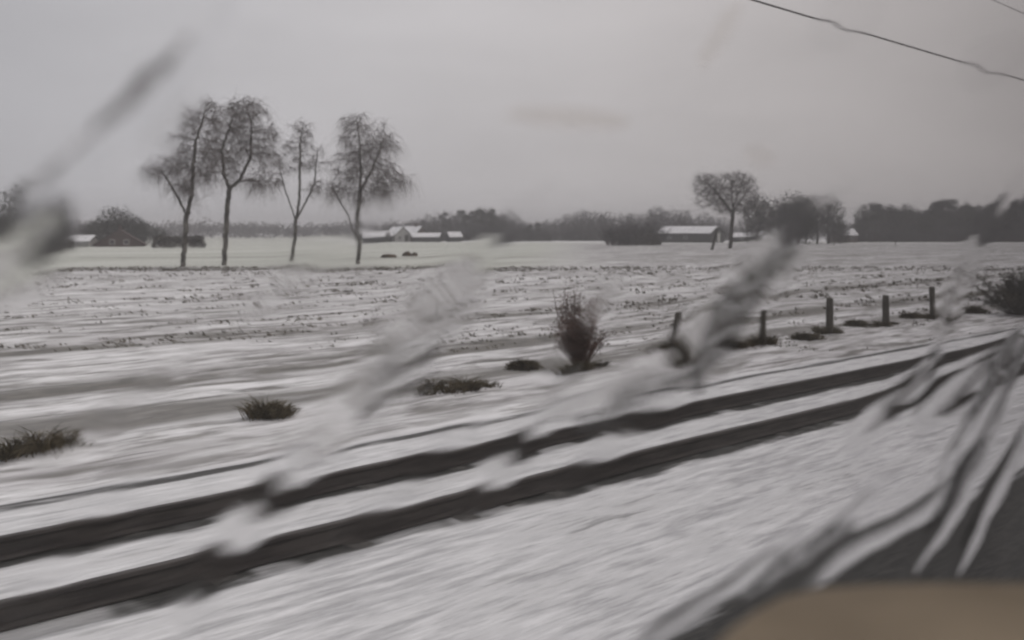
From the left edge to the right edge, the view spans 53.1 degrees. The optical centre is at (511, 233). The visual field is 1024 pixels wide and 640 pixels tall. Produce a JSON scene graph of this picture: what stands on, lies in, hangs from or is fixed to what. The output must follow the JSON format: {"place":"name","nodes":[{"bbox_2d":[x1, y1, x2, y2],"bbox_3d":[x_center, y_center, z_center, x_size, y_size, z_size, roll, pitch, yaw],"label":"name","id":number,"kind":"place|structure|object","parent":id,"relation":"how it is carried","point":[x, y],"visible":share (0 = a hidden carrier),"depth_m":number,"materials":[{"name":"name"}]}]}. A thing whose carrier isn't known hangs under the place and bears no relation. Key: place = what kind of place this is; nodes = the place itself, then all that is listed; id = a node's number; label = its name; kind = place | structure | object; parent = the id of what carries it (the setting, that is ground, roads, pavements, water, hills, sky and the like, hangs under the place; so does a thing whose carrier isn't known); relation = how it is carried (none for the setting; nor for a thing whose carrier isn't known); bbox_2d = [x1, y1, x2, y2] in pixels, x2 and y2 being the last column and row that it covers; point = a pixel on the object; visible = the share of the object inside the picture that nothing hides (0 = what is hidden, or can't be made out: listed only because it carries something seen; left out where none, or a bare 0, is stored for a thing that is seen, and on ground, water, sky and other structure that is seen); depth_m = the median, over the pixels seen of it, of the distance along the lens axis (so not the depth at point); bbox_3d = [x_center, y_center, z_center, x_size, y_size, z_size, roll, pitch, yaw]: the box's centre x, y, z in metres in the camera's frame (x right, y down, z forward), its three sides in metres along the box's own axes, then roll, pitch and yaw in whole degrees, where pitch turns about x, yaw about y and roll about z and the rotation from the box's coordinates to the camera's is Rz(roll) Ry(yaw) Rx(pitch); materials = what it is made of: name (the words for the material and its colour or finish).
{"place":"outdoors","nodes":[
{"label":"outdoors","id":0,"kind":"place"},
{"bbox_2d":[0,236,1023,502],"bbox_3d":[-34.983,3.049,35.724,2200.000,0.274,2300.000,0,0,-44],"label":"field","id":1,"kind":"structure","parent":0,"point":[192,432],"depth_m":33.88,"materials":[{"name":"snow"}]},
{"bbox_2d":[0,187,12,217],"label":"dense tree","id":2,"kind":"object","parent":1,"relation":"on","point":[5,208],"visible":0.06,"depth_m":213.33,"materials":[{"name":"grey plant"}]},
{"bbox_2d":[0,425,36,461],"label":"grass tuft","id":3,"kind":"object","parent":1,"relation":"on","point":[14,450],"visible":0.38,"depth_m":13.77,"materials":[{"name":"plant"}]},
{"bbox_2d":[77,235,99,246],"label":"white shed","id":4,"kind":"structure","parent":1,"relation":"on","point":[87,240],"depth_m":230.27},
{"bbox_2d":[79,220,102,237],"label":"dense tree","id":5,"kind":"object","parent":1,"relation":"on","point":[90,230],"visible":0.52,"depth_m":261.37,"materials":[{"name":"grey plant"}]},
{"bbox_2d":[88,216,113,239],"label":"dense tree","id":6,"kind":"object","parent":1,"relation":"on","point":[103,234],"visible":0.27,"depth_m":268.86,"materials":[{"name":"grey plant"}]},
{"bbox_2d":[96,204,136,239],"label":"dense tree","id":7,"kind":"object","parent":1,"relation":"on","point":[112,228],"visible":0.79,"depth_m":249.10,"materials":[{"name":"grey plant"}]},
{"bbox_2d":[93,225,146,246],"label":"brick house","id":8,"kind":"structure","parent":1,"relation":"on","point":[119,237],"depth_m":232.38,"materials":[{"name":"red brick"}]},
{"bbox_2d":[123,215,150,242],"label":"dense tree","id":9,"kind":"object","parent":1,"relation":"on","point":[136,231],"visible":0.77,"depth_m":254.40,"materials":[{"name":"grey plant"}]},
{"bbox_2d":[148,226,166,243],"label":"dense tree","id":10,"kind":"object","parent":1,"relation":"on","point":[156,232],"visible":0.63,"depth_m":259.56,"materials":[{"name":"grey plant"}]},
{"bbox_2d":[151,235,205,248],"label":"hedge","id":11,"kind":"object","parent":1,"relation":"on","point":[174,241],"visible":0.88,"depth_m":207.77,"materials":[{"name":"grey plant"}]},
{"bbox_2d":[132,99,236,266],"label":"birch tree","id":12,"kind":"object","parent":1,"relation":"on","point":[192,178],"visible":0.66,"depth_m":91.68,"materials":[{"name":"brown plant"}]},
{"bbox_2d":[190,92,289,264],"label":"birch tree","id":13,"kind":"object","parent":1,"relation":"on","point":[234,114],"visible":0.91,"depth_m":96.45,"materials":[{"name":"brown plant"}]},
{"bbox_2d":[230,395,300,422],"bbox_3d":[-4.003,2.779,16.757,1.198,0.439,1.252,0,0,0],"label":"grass tuft","id":14,"kind":"object","parent":1,"relation":"on","point":[272,410],"visible":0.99,"depth_m":16.62,"materials":[{"name":"plant"}]},
{"bbox_2d":[262,117,330,232],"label":"birch tree","id":15,"kind":"object","parent":1,"relation":"on","point":[299,169],"visible":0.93,"depth_m":103.71,"materials":[{"name":"grey plant"}]},
{"bbox_2d":[318,112,421,211],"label":"birch tree","id":16,"kind":"object","parent":1,"relation":"on","point":[359,157],"visible":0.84,"depth_m":102.10,"materials":[{"name":"brown plant"}]},
{"bbox_2d":[392,227,410,241],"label":"farmhouse","id":17,"kind":"object","parent":1,"relation":"on","point":[399,233],"visible":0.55,"depth_m":363.93,"materials":[{"name":"brick"}]},
{"bbox_2d":[404,224,426,241],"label":"farmhouse","id":18,"kind":"object","parent":1,"relation":"on","point":[416,228],"visible":0.45,"depth_m":367.96,"materials":[{"name":"white brick"}]},
{"bbox_2d":[411,233,441,241],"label":"farm shed","id":19,"kind":"structure","parent":1,"relation":"on","point":[425,237],"depth_m":359.69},
{"bbox_2d":[421,214,436,232],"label":"bare tree","id":20,"kind":"object","parent":1,"relation":"on","point":[425,218],"visible":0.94,"depth_m":389.00,"materials":[{"name":"grey plant"}]},
{"bbox_2d":[443,213,458,231],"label":"bare tree","id":21,"kind":"object","parent":1,"relation":"on","point":[451,226],"visible":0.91,"depth_m":388.55,"materials":[{"name":"grey plant"}]},
{"bbox_2d":[445,232,462,241],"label":"farm hut","id":22,"kind":"object","parent":1,"relation":"on","point":[453,236],"visible":0.93,"depth_m":362.58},
{"bbox_2d":[432,373,503,395],"bbox_3d":[-1.049,2.828,19.555,1.849,0.340,1.698,0,0,0],"label":"grass tuft","id":23,"kind":"object","parent":1,"relation":"on","point":[459,385],"visible":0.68,"depth_m":19.48,"materials":[{"name":"plant"}]},
{"bbox_2d":[462,220,485,240],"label":"thicket","id":24,"kind":"object","parent":1,"relation":"on","point":[472,231],"visible":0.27,"depth_m":387.79,"materials":[{"name":"plant"}]},
{"bbox_2d":[473,208,485,229],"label":"pine tree","id":25,"kind":"object","parent":1,"relation":"on","point":[478,213],"visible":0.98,"depth_m":390.95,"materials":[{"name":"grey plant"}]},
{"bbox_2d":[1,280,1011,421],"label":"wire fence","id":26,"kind":"object","parent":1,"relation":"on","point":[830,314],"visible":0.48,"depth_m":30.43,"materials":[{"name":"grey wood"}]},
{"bbox_2d":[0,328,1023,639],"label":"track bed","id":27,"kind":"object","parent":1,"relation":"on","point":[636,552],"visible":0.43,"depth_m":8.43,"materials":[{"name":"snow"}]},
{"bbox_2d":[0,346,976,560],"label":"rail","id":28,"kind":"object","parent":27,"relation":"on","point":[13,545],"visible":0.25,"depth_m":10.44,"materials":[{"name":"metal"}]},
{"bbox_2d":[0,370,1022,631],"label":"rail","id":29,"kind":"object","parent":27,"relation":"on","point":[122,586],"visible":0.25,"depth_m":8.26,"materials":[{"name":"metal"}]},
{"bbox_2d":[0,265,1023,351],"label":"stubble","id":30,"kind":"object","parent":1,"relation":"on","point":[572,280],"visible":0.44,"depth_m":54.02,"materials":[{"name":"plant"}]},
{"bbox_2d":[79,217,952,238],"bbox_3d":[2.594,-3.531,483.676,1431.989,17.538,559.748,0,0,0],"label":"forest","id":31,"kind":"object","parent":1,"relation":"on","point":[254,230],"visible":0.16,"depth_m":649.98,"materials":[{"name":"plant"}]},
{"bbox_2d":[504,357,534,370],"bbox_3d":[0.287,2.858,22.645,0.997,0.285,1.040,0,0,0],"label":"grass tuft","id":32,"kind":"object","parent":1,"relation":"on","point":[522,364],"visible":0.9,"depth_m":22.47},
{"bbox_2d":[533,229,555,240],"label":"thicket","id":33,"kind":"object","parent":1,"relation":"on","point":[548,237],"visible":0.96,"depth_m":392.60,"materials":[{"name":"plant"}]},
{"bbox_2d":[559,229,583,240],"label":"thicket","id":34,"kind":"object","parent":1,"relation":"on","point":[573,236],"visible":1,"depth_m":406.55,"materials":[{"name":"plant"}]},
{"bbox_2d":[567,226,594,240],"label":"thicket","id":35,"kind":"object","parent":1,"relation":"on","point":[586,235],"visible":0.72,"depth_m":408.68,"materials":[{"name":"plant"}]},
{"bbox_2d":[572,210,591,239],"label":"bare tree","id":36,"kind":"object","parent":1,"relation":"on","point":[581,224],"visible":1,"depth_m":409.40,"materials":[{"name":"grey plant"}]},
{"bbox_2d":[552,283,618,358],"bbox_3d":[1.562,2.061,22.638,1.469,1.973,1.328,0,0,-13],"label":"shrub","id":37,"kind":"object","parent":1,"relation":"on","point":[562,306],"visible":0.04,"depth_m":22.64,"materials":[{"name":"brown plant"}]},
{"bbox_2d":[589,225,605,240],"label":"thicket","id":38,"kind":"object","parent":1,"relation":"on","point":[596,236],"visible":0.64,"depth_m":408.64,"materials":[{"name":"plant"}]},
{"bbox_2d":[595,220,649,245],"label":"thicket","id":39,"kind":"object","parent":1,"relation":"on","point":[612,238],"visible":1,"depth_m":253.42,"materials":[{"name":"plant"}]},
{"bbox_2d":[617,220,671,244],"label":"thicket","id":40,"kind":"object","parent":1,"relation":"on","point":[659,234],"visible":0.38,"depth_m":266.35,"materials":[{"name":"plant"}]},
{"bbox_2d":[628,234,661,244],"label":"hedge","id":41,"kind":"object","parent":1,"relation":"on","point":[647,239],"visible":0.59,"depth_m":261.55,"materials":[{"name":"grey plant"}]},
{"bbox_2d":[645,205,669,229],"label":"bare tree","id":42,"kind":"object","parent":1,"relation":"on","point":[659,215],"visible":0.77,"depth_m":413.84,"materials":[{"name":"grey plant"}]},
{"bbox_2d":[656,226,725,242],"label":"barn","id":43,"kind":"structure","parent":1,"relation":"on","point":[691,234],"depth_m":340.35,"materials":[{"name":"white wood"}]},
{"bbox_2d":[694,211,713,225],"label":"bare tree","id":44,"kind":"object","parent":1,"relation":"on","point":[702,224],"visible":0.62,"depth_m":411.52,"materials":[{"name":"grey plant"}]},
{"bbox_2d":[688,168,760,248],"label":"oak tree","id":45,"kind":"object","parent":1,"relation":"on","point":[732,211],"visible":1,"depth_m":204.09,"materials":[{"name":"brown plant"}]},
{"bbox_2d":[733,233,752,241],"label":"outbuilding","id":46,"kind":"structure","parent":1,"relation":"on","point":[739,237],"depth_m":350.35,"materials":[{"name":"white wood"}]},
{"bbox_2d":[741,193,777,237],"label":"dense tree","id":47,"kind":"object","parent":1,"relation":"on","point":[761,209],"visible":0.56,"depth_m":294.11,"materials":[{"name":"grey plant"}]},
{"bbox_2d":[786,331,826,340],"bbox_3d":[8.294,2.861,28.844,1.241,0.280,1.039,0,0,0],"label":"grass tuft","id":48,"kind":"object","parent":1,"relation":"on","point":[805,336],"visible":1,"depth_m":28.72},
{"bbox_2d":[805,217,820,243],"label":"dense tree","id":49,"kind":"object","parent":1,"relation":"on","point":[813,234],"visible":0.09,"depth_m":290.77,"materials":[{"name":"grey plant"}]},
{"bbox_2d":[812,206,835,243],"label":"bare tree","id":50,"kind":"object","parent":1,"relation":"on","point":[817,241],"visible":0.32,"depth_m":300.38,"materials":[{"name":"grey plant"}]},
{"bbox_2d":[805,323,845,334],"bbox_3d":[9.330,2.808,30.546,1.611,0.382,1.070,0,0,-41],"label":"grass tuft","id":51,"kind":"object","parent":1,"relation":"on","point":[821,330],"visible":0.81,"depth_m":30.32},
{"bbox_2d":[809,200,846,243],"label":"dense tree","id":52,"kind":"object","parent":1,"relation":"on","point":[835,218],"visible":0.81,"depth_m":300.13,"materials":[{"name":"grey plant"}]},
{"bbox_2d":[834,221,850,243],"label":"dense tree","id":53,"kind":"object","parent":1,"relation":"on","point":[845,235],"visible":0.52,"depth_m":306.87,"materials":[{"name":"grey plant"}]},
{"bbox_2d":[830,229,858,242],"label":"house","id":54,"kind":"structure","parent":1,"relation":"on","point":[853,235],"depth_m":342.60,"materials":[{"name":"grey brick"}]},
{"bbox_2d":[840,318,870,326],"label":"grass tuft","id":55,"kind":"object","parent":1,"relation":"on","point":[857,323],"visible":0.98,"depth_m":32.94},
{"bbox_2d":[857,215,867,232],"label":"pine tree","id":56,"kind":"object","parent":1,"relation":"on","point":[861,222],"visible":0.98,"depth_m":362.21,"materials":[{"name":"grey plant"}]},
{"bbox_2d":[852,204,883,233],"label":"dense tree","id":57,"kind":"object","parent":1,"relation":"on","point":[867,222],"visible":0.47,"depth_m":375.69,"materials":[{"name":"grey plant"}]},
{"bbox_2d":[855,227,885,241],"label":"thicket","id":58,"kind":"object","parent":1,"relation":"on","point":[865,231],"visible":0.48,"depth_m":358.76,"materials":[{"name":"plant"}]},
{"bbox_2d":[869,201,882,231],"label":"pine tree","id":59,"kind":"object","parent":1,"relation":"on","point":[878,206],"visible":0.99,"depth_m":361.93,"materials":[{"name":"grey plant"}]},
{"bbox_2d":[865,232,888,241],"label":"thicket","id":60,"kind":"object","parent":1,"relation":"on","point":[881,239],"visible":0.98,"depth_m":356.14,"materials":[{"name":"plant"}]},
{"bbox_2d":[859,319,904,327],"bbox_3d":[11.898,2.859,32.913,1.095,0.279,2.412,0,0,36],"label":"grass tuft","id":61,"kind":"object","parent":1,"relation":"on","point":[877,324],"visible":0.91,"depth_m":32.83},
{"bbox_2d":[870,205,896,236],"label":"dense tree","id":62,"kind":"object","parent":1,"relation":"on","point":[885,222],"visible":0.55,"depth_m":376.29,"materials":[{"name":"grey plant"}]},
{"bbox_2d":[885,230,917,241],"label":"thicket","id":63,"kind":"object","parent":1,"relation":"on","point":[902,238],"visible":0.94,"depth_m":356.08,"materials":[{"name":"plant"}]},
{"bbox_2d":[894,203,921,236],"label":"dense tree","id":64,"kind":"object","parent":1,"relation":"on","point":[906,223],"visible":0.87,"depth_m":369.26,"materials":[{"name":"grey plant"}]},
{"bbox_2d":[898,311,925,318],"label":"grass tuft","id":65,"kind":"object","parent":1,"relation":"on","point":[908,315],"visible":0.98,"depth_m":35.99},
{"bbox_2d":[908,230,935,241],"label":"thicket","id":66,"kind":"object","parent":1,"relation":"on","point":[924,238],"visible":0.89,"depth_m":357.19,"materials":[{"name":"plant"}]},
{"bbox_2d":[916,212,935,240],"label":"dense tree","id":67,"kind":"object","parent":1,"relation":"on","point":[926,227],"visible":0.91,"depth_m":361.34,"materials":[{"name":"grey plant"}]},
{"bbox_2d":[927,201,943,233],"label":"pine tree","id":68,"kind":"object","parent":1,"relation":"on","point":[932,208],"visible":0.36,"depth_m":369.30,"materials":[{"name":"grey plant"}]},
{"bbox_2d":[932,198,953,232],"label":"pine tree","id":69,"kind":"object","parent":1,"relation":"on","point":[938,205],"visible":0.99,"depth_m":362.75,"materials":[{"name":"grey plant"}]},
{"bbox_2d":[933,227,957,241],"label":"thicket","id":70,"kind":"object","parent":1,"relation":"on","point":[942,239],"visible":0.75,"depth_m":358.94,"materials":[{"name":"plant"}]},
{"bbox_2d":[945,198,958,232],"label":"pine tree","id":71,"kind":"object","parent":1,"relation":"on","point":[952,202],"visible":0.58,"depth_m":370.90,"materials":[{"name":"grey plant"}]},
{"bbox_2d":[938,227,966,241],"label":"thicket","id":72,"kind":"object","parent":1,"relation":"on","point":[958,239],"visible":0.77,"depth_m":357.25,"materials":[{"name":"plant"}]},
{"bbox_2d":[952,201,975,234],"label":"dense tree","id":73,"kind":"object","parent":1,"relation":"on","point":[963,222],"visible":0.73,"depth_m":361.27,"materials":[{"name":"grey plant"}]},
{"bbox_2d":[965,304,995,313],"bbox_3d":[17.541,2.788,38.618,1.301,0.421,1.583,0,0,0],"label":"grass tuft","id":74,"kind":"object","parent":1,"relation":"on","point":[975,310],"visible":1,"depth_m":38.38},
{"bbox_2d":[968,267,1023,314],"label":"shrub","id":75,"kind":"object","parent":1,"relation":"on","point":[1012,297],"visible":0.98,"depth_m":37.26,"materials":[{"name":"brown plant"}]},
{"bbox_2d":[998,229,1022,241],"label":"thicket","id":76,"kind":"object","parent":1,"relation":"on","point":[1017,237],"visible":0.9,"depth_m":355.88,"materials":[{"name":"plant"}]},
{"bbox_2d":[1008,201,1023,233],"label":"dense tree","id":77,"kind":"object","parent":1,"relation":"on","point":[1020,224],"visible":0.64,"depth_m":370.22,"materials":[{"name":"grey plant"}]},
{"bbox_2d":[0,0,1023,235],"label":"sky","id":78,"kind":"structure","parent":0,"point":[492,102],"materials":[{"name":"grey"}]},
{"bbox_2d":[751,0,1023,80],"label":"contact wire","id":79,"kind":"object","parent":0,"point":[867,33],"visible":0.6,"depth_m":17.19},
{"bbox_3d":[0.100,0.010,0.505,2.050,1.000,0.042,0,0,-44],"label":"train window","id":80,"kind":"object","parent":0,"visible":0},
{"bbox_2d":[0,194,79,309],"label":"rain streak","id":81,"kind":"object","parent":80,"relation":"attached to","point":[36,256],"visible":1,"depth_m":0.29,"materials":[{"name":"liquid"}]},
{"bbox_2d":[4,456,156,617],"bbox_3d":[-0.125,0.087,0.298,0.044,0.040,0.001,0,0,-44],"label":"rain streak","id":82,"kind":"object","parent":80,"relation":"attached to","point":[75,540],"visible":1,"depth_m":0.30,"materials":[{"name":"liquid"}]},
{"bbox_2d":[21,340,201,485],"bbox_3d":[-0.118,0.052,0.305,0.055,0.039,0.001,0,0,-44],"label":"rain streak","id":83,"kind":"object","parent":80,"relation":"attached to","point":[87,429],"visible":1,"depth_m":0.30,"materials":[{"name":"liquid"}]},
{"bbox_2d":[6,0,238,220],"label":"rain streak","id":84,"kind":"object","parent":80,"relation":"attached to","point":[131,100],"visible":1,"depth_m":0.31,"materials":[{"name":"liquid"}]},
{"bbox_2d":[137,75,220,191],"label":"rain streak","id":85,"kind":"object","parent":80,"relation":"attached to","point":[160,158],"visible":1,"depth_m":0.32,"materials":[{"name":"liquid"}]},
{"bbox_2d":[231,183,415,336],"bbox_3d":[-0.064,0.008,0.358,0.077,0.053,0.001,0,0,-44],"label":"rain streak","id":86,"kind":"object","parent":80,"relation":"attached to","point":[314,263],"visible":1,"depth_m":0.35,"materials":[{"name":"liquid"}]},
{"bbox_2d":[161,177,562,633],"bbox_3d":[-0.043,0.050,0.379,0.182,0.149,0.001,0,0,-45],"label":"rain streak","id":87,"kind":"object","parent":80,"relation":"attached to","point":[315,445],"visible":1,"depth_m":0.36,"materials":[{"name":"liquid"}]},
{"bbox_2d":[355,300,480,437],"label":"rain streak","id":88,"kind":"object","parent":80,"relation":"attached to","point":[401,410],"visible":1,"depth_m":0.39,"materials":[{"name":"liquid"}]},
{"bbox_2d":[335,398,503,557],"bbox_3d":[-0.033,0.090,0.388,0.082,0.050,0.001,0,0,-44],"label":"rain streak","id":89,"kind":"object","parent":80,"relation":"attached to","point":[395,498],"visible":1,"depth_m":0.39,"materials":[{"name":"liquid"}]},
{"bbox_2d":[526,268,630,396],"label":"rain streak","id":90,"kind":"object","parent":80,"relation":"attached to","point":[581,327],"visible":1,"depth_m":0.45,"materials":[{"name":"liquid"}]},
{"bbox_2d":[548,367,704,502],"bbox_3d":[0.056,0.092,0.476,0.115,0.052,0.001,0,0,-45],"label":"rain streak","id":91,"kind":"object","parent":80,"relation":"attached to","point":[588,464],"visible":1,"depth_m":0.47,"materials":[{"name":"liquid"}]},
{"bbox_2d":[451,179,858,530],"bbox_3d":[0.095,0.042,0.514,0.332,0.150,0.002,0,0,-45],"label":"rain streak","id":92,"kind":"object","parent":80,"relation":"attached to","point":[509,459],"visible":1,"depth_m":0.48,"materials":[{"name":"liquid"}]},
{"bbox_2d":[634,524,804,639],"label":"rain streak","id":93,"kind":"object","parent":80,"relation":"attached to","point":[735,579],"visible":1,"depth_m":0.52,"materials":[{"name":"liquid"}]},
{"bbox_2d":[690,247,806,396],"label":"rain streak","id":94,"kind":"object","parent":80,"relation":"attached to","point":[778,294],"visible":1,"depth_m":0.55,"materials":[{"name":"liquid"}]},
{"bbox_2d":[735,469,893,601],"bbox_3d":[0.182,0.173,0.599,0.183,0.042,0.001,0,0,-44],"label":"rain streak","id":95,"kind":"object","parent":80,"relation":"attached to","point":[857,505],"visible":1,"depth_m":0.60,"materials":[{"name":"liquid"}]},
{"bbox_2d":[811,0,883,49],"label":"rain streak","id":96,"kind":"object","parent":80,"relation":"attached to","point":[837,24],"visible":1,"depth_m":0.62,"materials":[{"name":"liquid"}]},
{"bbox_2d":[708,439,987,639],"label":"rain streak","id":97,"kind":"object","parent":80,"relation":"attached to","point":[870,539],"visible":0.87,"depth_m":0.63,"materials":[{"name":"liquid"}]},
{"bbox_2d":[720,583,1023,639],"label":"folding table","id":98,"kind":"object","parent":80,"relation":"attached to","point":[943,611],"visible":1,"depth_m":0.44,"materials":[{"name":"beige plastic"}]},
{"bbox_2d":[842,346,945,454],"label":"rain streak","id":99,"kind":"object","parent":80,"relation":"attached to","point":[884,412],"visible":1,"depth_m":0.66,"materials":[{"name":"liquid"}]},
{"bbox_2d":[901,341,1023,583],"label":"rain streak","id":100,"kind":"object","parent":80,"relation":"attached to","point":[933,542],"visible":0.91,"depth_m":0.74,"materials":[{"name":"liquid"}]},
{"bbox_2d":[910,330,1023,432],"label":"rain streak","id":101,"kind":"object","parent":80,"relation":"attached to","point":[957,386],"visible":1,"depth_m":0.74,"materials":[{"name":"liquid"}]},
{"bbox_2d":[928,169,1020,359],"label":"rain streak","id":102,"kind":"object","parent":80,"relation":"attached to","point":[979,237],"visible":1,"depth_m":0.75,"materials":[{"name":"liquid"}]},
{"bbox_2d":[935,321,1023,478],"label":"rain streak","id":103,"kind":"object","parent":80,"relation":"attached to","point":[964,429],"visible":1,"depth_m":0.75,"materials":[{"name":"liquid"}]},
{"bbox_2d":[944,419,1023,582],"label":"rain streak","id":104,"kind":"object","parent":80,"relation":"attached to","point":[972,538],"visible":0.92,"depth_m":0.77,"materials":[{"name":"liquid"}]},
{"bbox_2d":[957,32,1023,90],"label":"rain streak","id":105,"kind":"object","parent":80,"relation":"attached to","point":[990,61],"visible":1,"depth_m":0.77,"materials":[{"name":"liquid"}]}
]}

